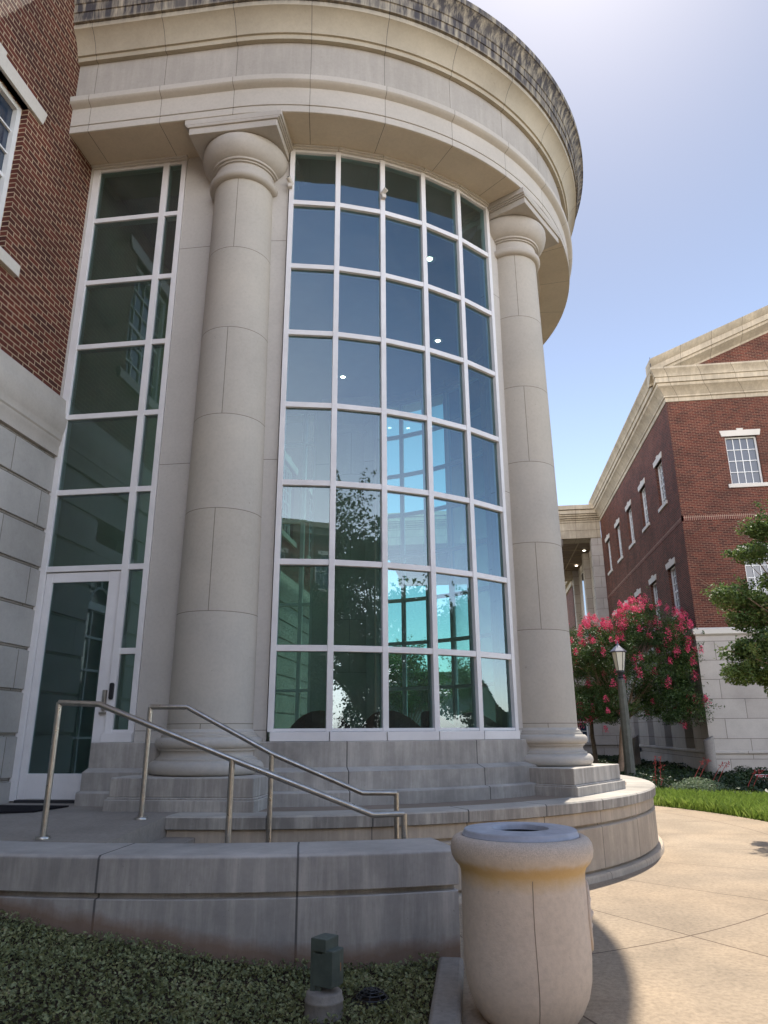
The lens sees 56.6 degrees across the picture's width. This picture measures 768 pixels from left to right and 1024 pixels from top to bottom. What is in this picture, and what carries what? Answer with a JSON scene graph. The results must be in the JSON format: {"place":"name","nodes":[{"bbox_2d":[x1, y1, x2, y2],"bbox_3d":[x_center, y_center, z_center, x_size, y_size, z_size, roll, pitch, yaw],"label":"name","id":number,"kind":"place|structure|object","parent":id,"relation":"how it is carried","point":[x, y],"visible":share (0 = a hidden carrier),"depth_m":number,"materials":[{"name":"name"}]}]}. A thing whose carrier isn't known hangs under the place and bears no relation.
{"place":"outdoors","nodes":[
{"label":"outdoors","id":0,"kind":"place"},
{"bbox_2d":[565,581,577,647],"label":"window","id":1,"kind":"structure","parent":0,"point":[570,603],"depth_m":56.43,"materials":[{"name":"white"}]},
{"bbox_2d":[387,0,767,671],"label":"sky","id":2,"kind":"structure","parent":0,"point":[667,100],"materials":[{"name":"blue"}]},
{"bbox_2d":[459,806,767,1023],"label":"pavement","id":3,"kind":"structure","parent":0,"point":[680,930],"depth_m":5.53,"materials":[{"name":"beige concrete"}]},
{"bbox_2d":[0,802,178,842],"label":"entrance landing","id":4,"kind":"object","parent":3,"relation":"on","point":[71,823],"visible":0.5,"depth_m":6.11,"materials":[{"name":"concrete"}]},
{"bbox_2d":[0,805,68,812],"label":"door mat","id":5,"kind":"object","parent":4,"relation":"on","point":[17,808],"depth_m":6.97,"materials":[{"name":"black rubber"}]},
{"bbox_2d":[35,700,406,842],"bbox_3d":[-1.253,2.370,5.566,2.937,1.775,0.256,0,-17,-1],"label":"handrail","id":6,"kind":"object","parent":4,"relation":"on","point":[233,761],"visible":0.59,"depth_m":5.61,"materials":[{"name":"silver metal"}]},
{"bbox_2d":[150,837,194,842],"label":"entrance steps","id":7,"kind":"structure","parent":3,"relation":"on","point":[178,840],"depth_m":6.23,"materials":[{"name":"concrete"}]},
{"bbox_2d":[0,909,438,1023],"bbox_3d":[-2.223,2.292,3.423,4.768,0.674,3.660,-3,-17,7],"label":"ground cover","id":8,"kind":"object","parent":3,"relation":"on","point":[102,1013],"visible":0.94,"depth_m":4.07,"materials":[{"name":"green plant"}]},
{"bbox_2d":[304,933,343,1023],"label":"junction box","id":9,"kind":"object","parent":8,"relation":"on","point":[324,996],"visible":1,"depth_m":3.91,"materials":[{"name":"green"}]},
{"bbox_2d":[352,987,390,1011],"bbox_3d":[-0.070,2.773,4.077,0.230,0.096,0.230,-3,-17,7],"label":"drain grate","id":10,"kind":"object","parent":8,"relation":"on","point":[376,991],"visible":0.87,"depth_m":4.05,"materials":[{"name":"black plastic"}]},
{"bbox_2d":[0,838,460,970],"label":"wall","id":11,"kind":"structure","parent":3,"relation":"on","point":[386,901],"depth_m":4.80,"materials":[{"name":"stone"}]},
{"bbox_2d":[134,704,399,842],"bbox_3d":[-1.014,2.614,6.337,2.376,1.760,0.231,1,-17,-3],"label":"handrail","id":12,"kind":"object","parent":3,"relation":"on","point":[253,743],"visible":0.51,"depth_m":6.40,"materials":[{"name":"silver metal"}]},
{"bbox_2d":[0,0,625,812],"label":"rotunda building","id":13,"kind":"structure","parent":3,"relation":"on","point":[202,306],"depth_m":9.35,"materials":[{"name":"stone"}]},
{"bbox_2d":[0,43,46,276],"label":"window","id":14,"kind":"structure","parent":13,"relation":"in","point":[10,111],"depth_m":8.48,"materials":[{"name":"white paint"}]},
{"bbox_2d":[17,571,120,799],"bbox_3d":[-3.529,1.907,8.059,0.935,2.500,0.100,-3,-17,7],"label":"door","id":15,"kind":"structure","parent":13,"relation":"in","point":[73,661],"depth_m":8.09,"materials":[{"name":"white metal"}]},
{"bbox_2d":[9,155,188,800],"bbox_3d":[-3.426,-0.918,8.919,1.425,8.434,0.175,-3,-17,7],"label":"window frame","id":16,"kind":"structure","parent":13,"relation":"in","point":[101,515],"depth_m":9.04,"materials":[{"name":"white metal"}]},
{"bbox_2d":[286,176,293,188],"bbox_3d":[-1.268,-4.449,9.634,0.072,0.161,0.122,-9,-19,25],"label":"security camera","id":17,"kind":"object","parent":13,"relation":"attached to","point":[290,182],"visible":1,"depth_m":9.61,"materials":[{"name":"plastic"}]},
{"bbox_2d":[269,411,316,736],"bbox_3d":[-2.326,1.216,16.906,1.425,7.830,0.175,-3,-17,7],"label":"window frame","id":18,"kind":"structure","parent":13,"relation":"in","point":[296,583],"depth_m":16.77,"materials":[{"name":"white metal"}]},
{"bbox_2d":[290,710,353,731],"bbox_3d":[-0.764,2.877,8.556,0.858,0.942,0.745,-3,-17,7],"label":"armchair","id":19,"kind":"object","parent":13,"relation":"on","point":[314,719],"visible":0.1,"depth_m":8.33,"materials":[{"name":"brown leather"}]},
{"bbox_2d":[338,374,347,379],"bbox_3d":[-0.949,-3.127,16.497,0.230,0.035,0.230,-3,-17,7],"label":"ceiling light","id":20,"kind":"object","parent":13,"relation":"attached to","point":[343,376],"visible":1,"depth_m":16.46,"materials":[{"name":"white paint"}]},
{"bbox_2d":[380,187,387,199],"bbox_3d":[-0.002,-4.392,9.841,0.123,0.160,0.073,-13,-21,36],"label":"security camera","id":21,"kind":"object","parent":13,"relation":"attached to","point":[384,191],"visible":1,"depth_m":9.82,"materials":[{"name":"plastic"}]},
{"bbox_2d":[361,710,420,731],"bbox_3d":[0.143,2.866,8.537,0.857,0.942,0.741,-3,-17,7],"label":"armchair","id":22,"kind":"object","parent":13,"relation":"on","point":[398,720],"visible":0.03,"depth_m":8.31,"materials":[{"name":"brown leather"}]},
{"bbox_2d":[267,143,519,741],"bbox_3d":[0.225,-1.177,9.175,3.127,7.830,0.453,7,-18,-21],"label":"window frame","id":23,"kind":"structure","parent":13,"relation":"in","point":[458,193],"depth_m":9.03,"materials":[{"name":"white metal"}]},
{"bbox_2d":[427,254,435,262],"bbox_3d":[0.789,-4.399,12.393,0.230,0.035,0.230,-3,-17,7],"label":"ceiling light","id":24,"kind":"object","parent":13,"relation":"attached to","point":[430,256],"visible":0.68,"depth_m":12.37,"materials":[{"name":"white paint"}]},
{"bbox_2d":[376,375,495,725],"bbox_3d":[1.155,0.823,15.856,3.127,7.734,0.453,-13,-21,36],"label":"window frame","id":25,"kind":"structure","parent":13,"relation":"in","point":[456,550],"depth_m":15.79,"materials":[{"name":"white metal"}]},
{"bbox_2d":[432,337,442,343],"bbox_3d":[1.131,-3.602,14.992,0.230,0.035,0.230,-3,-17,7],"label":"ceiling light","id":26,"kind":"object","parent":13,"relation":"attached to","point":[436,338],"visible":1,"depth_m":14.96,"materials":[{"name":"white paint"}]},
{"bbox_2d":[421,711,456,727],"bbox_3d":[0.824,2.944,8.802,0.710,0.942,0.860,9,-19,-27],"label":"armchair","id":27,"kind":"object","parent":13,"relation":"on","point":[444,722],"visible":0.08,"depth_m":8.69,"materials":[{"name":"brown leather"}]},
{"bbox_2d":[455,712,502,727],"bbox_3d":[1.352,3.166,9.536,0.860,0.942,0.710,-14,-21,37],"label":"armchair","id":28,"kind":"object","parent":13,"relation":"on","point":[464,720],"visible":0.14,"depth_m":9.39,"materials":[{"name":"black fabric"}]},
{"bbox_2d":[536,273,539,296],"bbox_3d":[2.703,-0.244,12.255,0.453,7.830,3.127,-3,-17,7],"label":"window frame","id":29,"kind":"structure","parent":13,"relation":"in","point":[538,284],"depth_m":12.90,"materials":[{"name":"white metal"}]},
{"bbox_2d":[165,775,664,903],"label":"terrace","id":30,"kind":"structure","parent":3,"relation":"on","point":[618,828],"depth_m":6.99,"materials":[{"name":"stone"}]},
{"bbox_2d":[388,634,465,723],"bbox_3d":[1.012,6.701,24.887,3.717,4.824,3.219,-3,-17,7],"label":"tree","id":31,"kind":"object","parent":3,"relation":"on","point":[395,673],"visible":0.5,"depth_m":24.56,"materials":[{"name":"green plant"}]},
{"bbox_2d":[428,957,463,1023],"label":"planter curb","id":32,"kind":"structure","parent":3,"relation":"on","point":[447,1003],"depth_m":4.04,"materials":[{"name":"grey concrete"}]},
{"bbox_2d":[441,656,471,714],"bbox_3d":[3.872,6.896,26.048,3.161,5.101,3.258,11,-21,-33],"label":"tree","id":33,"kind":"object","parent":3,"relation":"on","point":[464,695],"visible":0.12,"depth_m":25.99,"materials":[{"name":"green plant"}]},
{"bbox_2d":[450,822,593,1023],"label":"trash can","id":34,"kind":"object","parent":3,"relation":"on","point":[527,927],"visible":1,"depth_m":3.78,"materials":[{"name":"stone"}]},
{"bbox_2d":[653,786,767,821],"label":"grass","id":35,"kind":"structure","parent":0,"point":[751,805],"depth_m":14.15,"materials":[{"name":"green plant"}]},
{"label":"lawn","id":36,"kind":"structure","parent":0,"visible":0},
{"bbox_2d":[569,614,636,762],"bbox_3d":[7.978,7.295,29.349,4.357,6.229,3.900,-3,-17,7],"label":"crape myrtle","id":37,"kind":"object","parent":36,"relation":"on","point":[592,737],"visible":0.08,"depth_m":28.84,"materials":[{"name":"green plant"}]},
{"bbox_2d":[610,641,635,775],"bbox_3d":[7.464,6.128,22.194,0.510,4.250,0.442,-3,-17,7],"label":"lamp post","id":38,"kind":"object","parent":36,"relation":"on","point":[617,651],"visible":0.92,"depth_m":22.08,"materials":[{"name":"metal"}]},
{"bbox_2d":[632,735,640,764],"bbox_3d":[10.660,10.121,30.232,0.340,1.305,0.340,-3,-17,7],"label":"concrete bollard","id":39,"kind":"object","parent":36,"relation":"on","point":[636,749],"visible":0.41,"depth_m":30.11,"materials":[{"name":"grey concrete"}]},
{"bbox_2d":[570,587,724,771],"bbox_3d":[9.171,6.087,25.944,6.078,6.564,4.840,-3,-17,7],"label":"crape myrtle","id":40,"kind":"object","parent":36,"relation":"on","point":[594,661],"visible":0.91,"depth_m":25.34,"materials":[{"name":"pink plant"}]},
{"bbox_2d":[647,756,672,786],"bbox_3d":[6.803,6.583,17.921,0.630,0.886,0.685,3,-17,-10],"label":"red yucca","id":41,"kind":"object","parent":36,"relation":"on","point":[661,783],"visible":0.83,"depth_m":17.91,"materials":[{"name":"red plant"}]},
{"bbox_2d":[588,305,767,772],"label":"brick building","id":42,"kind":"structure","parent":36,"relation":"on","point":[681,487],"depth_m":27.82,"materials":[{"name":"red brick"}]},
{"bbox_2d":[605,534,612,575],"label":"window","id":43,"kind":"structure","parent":42,"relation":"in","point":[607,536],"depth_m":42.14,"materials":[{"name":"white paint"}]},
{"bbox_2d":[614,518,622,563],"bbox_3d":[12.833,1.536,38.788,0.250,2.302,1.438,-3,-17,7],"label":"window","id":44,"kind":"structure","parent":42,"relation":"in","point":[616,524],"depth_m":39.08,"materials":[{"name":"white paint"}]},
{"bbox_2d":[625,499,635,549],"bbox_3d":[12.410,0.606,35.755,0.250,2.302,1.438,-3,-17,7],"label":"window","id":45,"kind":"structure","parent":42,"relation":"in","point":[628,505],"depth_m":36.06,"materials":[{"name":"white glass"}]},
{"bbox_2d":[634,588,645,633],"bbox_3d":[12.435,4.898,34.435,0.250,2.382,1.438,-3,-17,7],"label":"window","id":46,"kind":"structure","parent":42,"relation":"in","point":[638,591],"depth_m":34.70,"materials":[{"name":"white paint"}]},
{"bbox_2d":[638,478,649,532],"bbox_3d":[11.987,-0.324,32.723,0.250,2.302,1.438,-3,-17,7],"label":"window","id":47,"kind":"structure","parent":42,"relation":"in","point":[642,483],"depth_m":33.00,"materials":[{"name":"white glass"}]},
{"bbox_2d":[648,574,661,630],"bbox_3d":[12.012,3.968,31.403,0.250,2.382,1.438,-3,-17,7],"label":"window","id":48,"kind":"structure","parent":42,"relation":"in","point":[652,580],"depth_m":31.78,"materials":[{"name":"white paint"}]},
{"bbox_2d":[653,451,667,512],"bbox_3d":[11.564,-1.254,29.690,0.250,2.302,1.438,-3,-17,7],"label":"window","id":49,"kind":"structure","parent":42,"relation":"in","point":[658,458],"depth_m":29.95,"materials":[{"name":"white paint"}]},
{"bbox_2d":[665,557,680,620],"bbox_3d":[11.589,3.037,28.370,0.250,2.382,1.438,-3,-17,7],"label":"window","id":50,"kind":"structure","parent":42,"relation":"in","point":[671,562],"depth_m":28.68,"materials":[{"name":"grey glass"}]},
{"bbox_2d":[719,428,767,487],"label":"window","id":51,"kind":"structure","parent":42,"relation":"in","point":[742,452],"depth_m":27.37,"materials":[{"name":"white paint"}]},
{"bbox_2d":[738,542,767,594],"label":"window","id":52,"kind":"structure","parent":42,"relation":"in","point":[751,573],"depth_m":26.09,"materials":[{"name":"white glass"}]},
{"bbox_2d":[590,753,767,793],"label":"ivy","id":53,"kind":"object","parent":36,"relation":"on","point":[673,771],"visible":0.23,"depth_m":21.77,"materials":[{"name":"green plant"}]},
{"bbox_2d":[678,757,710,783],"bbox_3d":[7.635,6.510,17.641,0.620,0.852,0.805,15,-23,-41],"label":"red yucca","id":54,"kind":"object","parent":36,"relation":"on","point":[702,763],"visible":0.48,"depth_m":17.66,"materials":[{"name":"red plant"}]},
{"bbox_2d":[669,776,728,791],"bbox_3d":[7.470,6.505,16.908,1.506,0.491,1.513,-3,-17,7],"label":"shrub","id":55,"kind":"object","parent":36,"relation":"on","point":[700,784],"visible":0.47,"depth_m":16.77,"materials":[{"name":"green plant"}]},
{"bbox_2d":[703,736,717,775],"bbox_3d":[10.822,8.098,23.654,0.340,1.305,0.340,-3,-17,7],"label":"concrete bollard","id":56,"kind":"object","parent":36,"relation":"on","point":[709,750],"visible":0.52,"depth_m":23.55,"materials":[{"name":"grey concrete"}]},
{"bbox_2d":[699,761,729,787],"bbox_3d":[8.007,6.469,17.391,0.829,0.779,0.652,-11,-20,31],"label":"red yucca","id":57,"kind":"object","parent":36,"relation":"on","point":[721,773],"visible":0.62,"depth_m":17.39,"materials":[{"name":"red plant"}]},
{"bbox_2d":[697,494,767,695],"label":"crape myrtle","id":58,"kind":"object","parent":36,"relation":"on","point":[753,604],"visible":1,"depth_m":11.77,"materials":[{"name":"plant"}]},
{"bbox_2d":[730,765,757,773],"bbox_3d":[11.514,8.332,22.849,0.938,0.445,0.869,-3,-17,7],"label":"shrub","id":59,"kind":"object","parent":36,"relation":"on","point":[737,769],"visible":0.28,"depth_m":22.82,"materials":[{"name":"green plant"}]},
{"bbox_2d":[729,769,763,791],"bbox_3d":[8.444,6.286,16.550,0.672,0.630,0.713,7,-18,-22],"label":"red yucca","id":60,"kind":"object","parent":36,"relation":"on","point":[759,772],"visible":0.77,"depth_m":16.55,"materials":[{"name":"red plant"}]},
{"bbox_2d":[745,772,767,788],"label":"shrub","id":61,"kind":"object","parent":36,"relation":"on","point":[765,781],"visible":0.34,"depth_m":17.42,"materials":[{"name":"green plant"}]},
{"label":"ground","id":62,"kind":"structure","parent":0,"visible":0},
{"bbox_2d":[387,504,618,755],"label":"portico building","id":63,"kind":"structure","parent":62,"relation":"on","point":[582,552],"depth_m":45.38,"materials":[{"name":"beige stone"}]},
{"bbox_2d":[577,717,588,741],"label":"window","id":64,"kind":"structure","parent":63,"relation":"in","point":[584,729],"depth_m":41.30,"materials":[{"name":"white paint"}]},
{"bbox_2d":[581,572,586,617],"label":"window","id":65,"kind":"structure","parent":63,"relation":"in","point":[582,572],"depth_m":50.11,"materials":[{"name":"blue glass"}]}
]}

